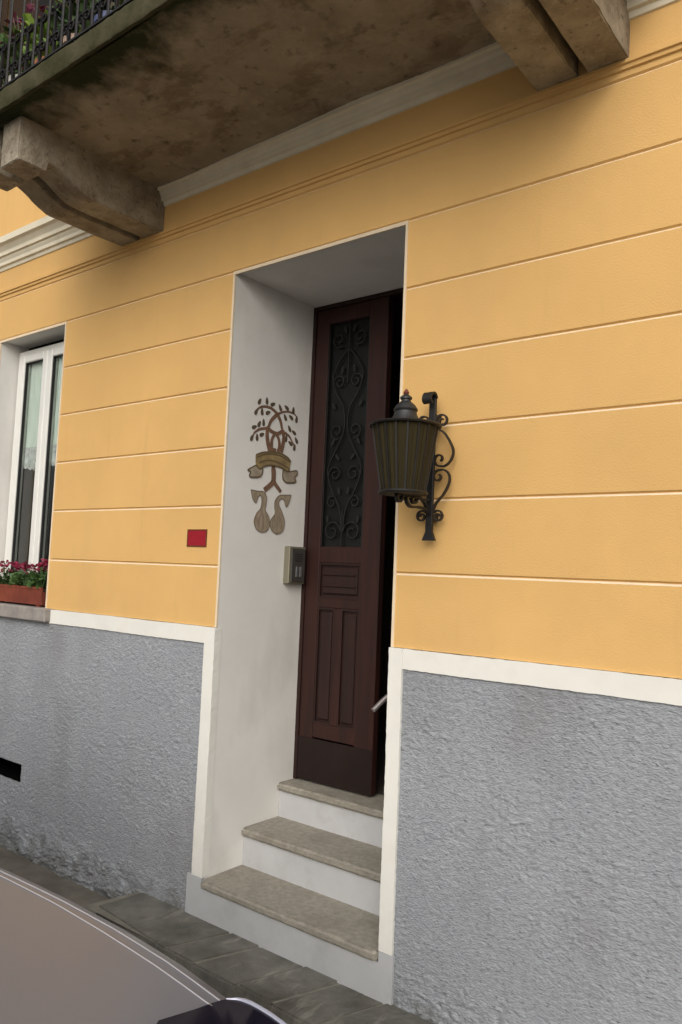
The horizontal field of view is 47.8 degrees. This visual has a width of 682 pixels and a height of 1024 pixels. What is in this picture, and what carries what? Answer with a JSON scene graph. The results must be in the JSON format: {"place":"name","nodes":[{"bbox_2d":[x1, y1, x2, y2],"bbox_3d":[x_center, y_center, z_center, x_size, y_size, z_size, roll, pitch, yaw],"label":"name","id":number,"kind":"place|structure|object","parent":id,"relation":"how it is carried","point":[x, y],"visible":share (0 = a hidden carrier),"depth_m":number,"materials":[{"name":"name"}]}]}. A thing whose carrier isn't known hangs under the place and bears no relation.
{"place":"outdoors","nodes":[
{"label":"outdoors","id":0,"kind":"place"},
{"bbox_2d":[0,31,23,84],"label":"balcony plant","id":1,"kind":"object","parent":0,"point":[12,56],"visible":0.02,"depth_m":3.83,"materials":[{"name":"green plant"}]},
{"bbox_2d":[0,2,46,74],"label":"balcony plant","id":2,"kind":"object","parent":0,"point":[30,8],"visible":0.23,"depth_m":3.70,"materials":[{"name":"green plant"}]},
{"bbox_2d":[15,9,79,64],"bbox_3d":[-1.340,-2.170,3.603,0.323,0.209,0.333,3,-5,-12],"label":"balcony plant","id":3,"kind":"object","parent":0,"point":[28,18],"visible":0.09,"depth_m":3.50,"materials":[{"name":"green plant"}]},
{"bbox_2d":[0,846,108,913],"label":"road","id":4,"kind":"structure","parent":0,"point":[39,875],"depth_m":4.14,"materials":[{"name":"grey stone"}]},
{"bbox_2d":[0,868,286,1023],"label":"parked car","id":5,"kind":"object","parent":4,"relation":"on","point":[63,960],"visible":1,"depth_m":1.45,"materials":[{"name":"paint"}]},
{"bbox_2d":[0,0,681,1023],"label":"house","id":6,"kind":"structure","parent":4,"relation":"on","point":[338,226],"depth_m":3.15,"materials":[{"name":"paint"}]},
{"bbox_2d":[0,584,46,606],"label":"window box","id":7,"kind":"object","parent":6,"relation":"on","point":[16,593],"visible":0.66,"depth_m":4.71,"materials":[{"name":"plastic"}]},
{"bbox_2d":[0,560,22,584],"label":"cyclamen","id":8,"kind":"object","parent":7,"relation":"on","point":[5,577],"visible":0.66,"depth_m":4.92,"materials":[{"name":"green plant"}]},
{"bbox_2d":[7,561,40,585],"bbox_3d":[-1.973,0.393,4.806,0.229,0.174,0.248,4,-5,-16],"label":"cyclamen","id":9,"kind":"object","parent":7,"relation":"on","point":[18,578],"visible":0.7,"depth_m":4.79,"materials":[{"name":"green plant"}]},
{"bbox_2d":[25,558,47,588],"bbox_3d":[-1.815,0.379,4.693,0.275,0.196,0.195,-1,-6,38],"label":"cyclamen","id":10,"kind":"object","parent":7,"relation":"on","point":[34,580],"visible":0.65,"depth_m":4.65,"materials":[{"name":"green plant"}]},
{"bbox_2d":[0,342,63,621],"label":"window","id":11,"kind":"structure","parent":6,"relation":"in","point":[28,531],"depth_m":5.02,"materials":[{"name":"white glass"}]},
{"bbox_2d":[0,0,112,45],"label":"upper window","id":12,"kind":"structure","parent":6,"relation":"in","point":[5,2],"depth_m":5.47,"materials":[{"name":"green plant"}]},
{"bbox_2d":[63,33,78,43],"bbox_3d":[-1.168,-2.003,3.435,0.165,0.170,0.165,-1,-6,38],"label":"flower pot","id":13,"kind":"object","parent":6,"relation":"on","point":[64,37],"visible":0.03,"depth_m":3.38,"materials":[{"name":"beige ceramic"}]},
{"bbox_2d":[47,0,81,48],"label":"balcony plant","id":14,"kind":"object","parent":13,"relation":"on","point":[66,16],"visible":0.12,"depth_m":3.37,"materials":[{"name":"green plant"}]},
{"bbox_2d":[94,10,111,22],"bbox_3d":[-0.965,-2.001,3.289,0.198,0.160,0.198,-1,-6,38],"label":"flower pot","id":15,"kind":"object","parent":6,"relation":"on","point":[96,16],"visible":0.03,"depth_m":3.22,"materials":[{"name":"blue ceramic"}]},
{"bbox_2d":[73,0,123,27],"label":"balcony plant","id":16,"kind":"object","parent":15,"relation":"on","point":[89,7],"visible":0.06,"depth_m":3.26,"materials":[{"name":"green plant"}]},
{"bbox_2d":[186,529,207,546],"bbox_3d":[-0.710,0.128,3.793,0.142,0.086,0.005,-1,-6,38],"label":"wall plate","id":17,"kind":"object","parent":6,"relation":"attached to","point":[196,537],"depth_m":3.79,"materials":[{"name":"red"}]},
{"bbox_2d":[248,398,297,533],"bbox_3d":[-0.348,-0.236,3.980,0.004,0.698,0.380,-1,-6,38],"label":"painted emblem","id":18,"kind":"object","parent":6,"relation":"attached to","point":[273,459],"visible":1,"depth_m":3.98,"materials":[{"name":"brown paint"}]},
{"bbox_2d":[201,778,383,960],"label":"entrance steps","id":19,"kind":"structure","parent":6,"relation":"on","point":[311,858],"depth_m":3.53,"materials":[{"name":"stone"}]},
{"bbox_2d":[283,546,304,583],"bbox_3d":[-0.243,0.281,4.066,0.049,0.196,0.130,-1,-6,38],"label":"intercom","id":20,"kind":"object","parent":6,"relation":"attached to","point":[294,565],"visible":1,"depth_m":4.03,"materials":[{"name":"silver metal"}]},
{"bbox_2d":[297,296,393,795],"bbox_3d":[0.020,0.144,4.022,0.478,2.512,0.049,-1,-6,38],"label":"door leaf","id":21,"kind":"structure","parent":6,"relation":"in","point":[340,684],"depth_m":4.00,"materials":[{"name":"red wood"}]},
{"bbox_2d":[371,693,387,711],"bbox_3d":[0.317,0.662,3.287,0.452,0.350,0.082,7,-6,-44],"label":"handrail","id":22,"kind":"object","parent":6,"relation":"attached to","point":[378,704],"visible":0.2,"depth_m":3.15,"materials":[{"name":"silver metal"}]},
{"bbox_2d":[369,389,454,540],"bbox_3d":[0.261,-0.186,2.837,0.268,0.568,0.371,-1,-6,38],"label":"wall lantern","id":23,"kind":"object","parent":6,"relation":"attached to","point":[404,437],"depth_m":2.74,"materials":[{"name":"metal"}]},
{"bbox_2d":[85,892,433,1023],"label":"pavement","id":24,"kind":"structure","parent":0,"point":[163,925],"depth_m":3.10,"materials":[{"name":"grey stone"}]}
]}

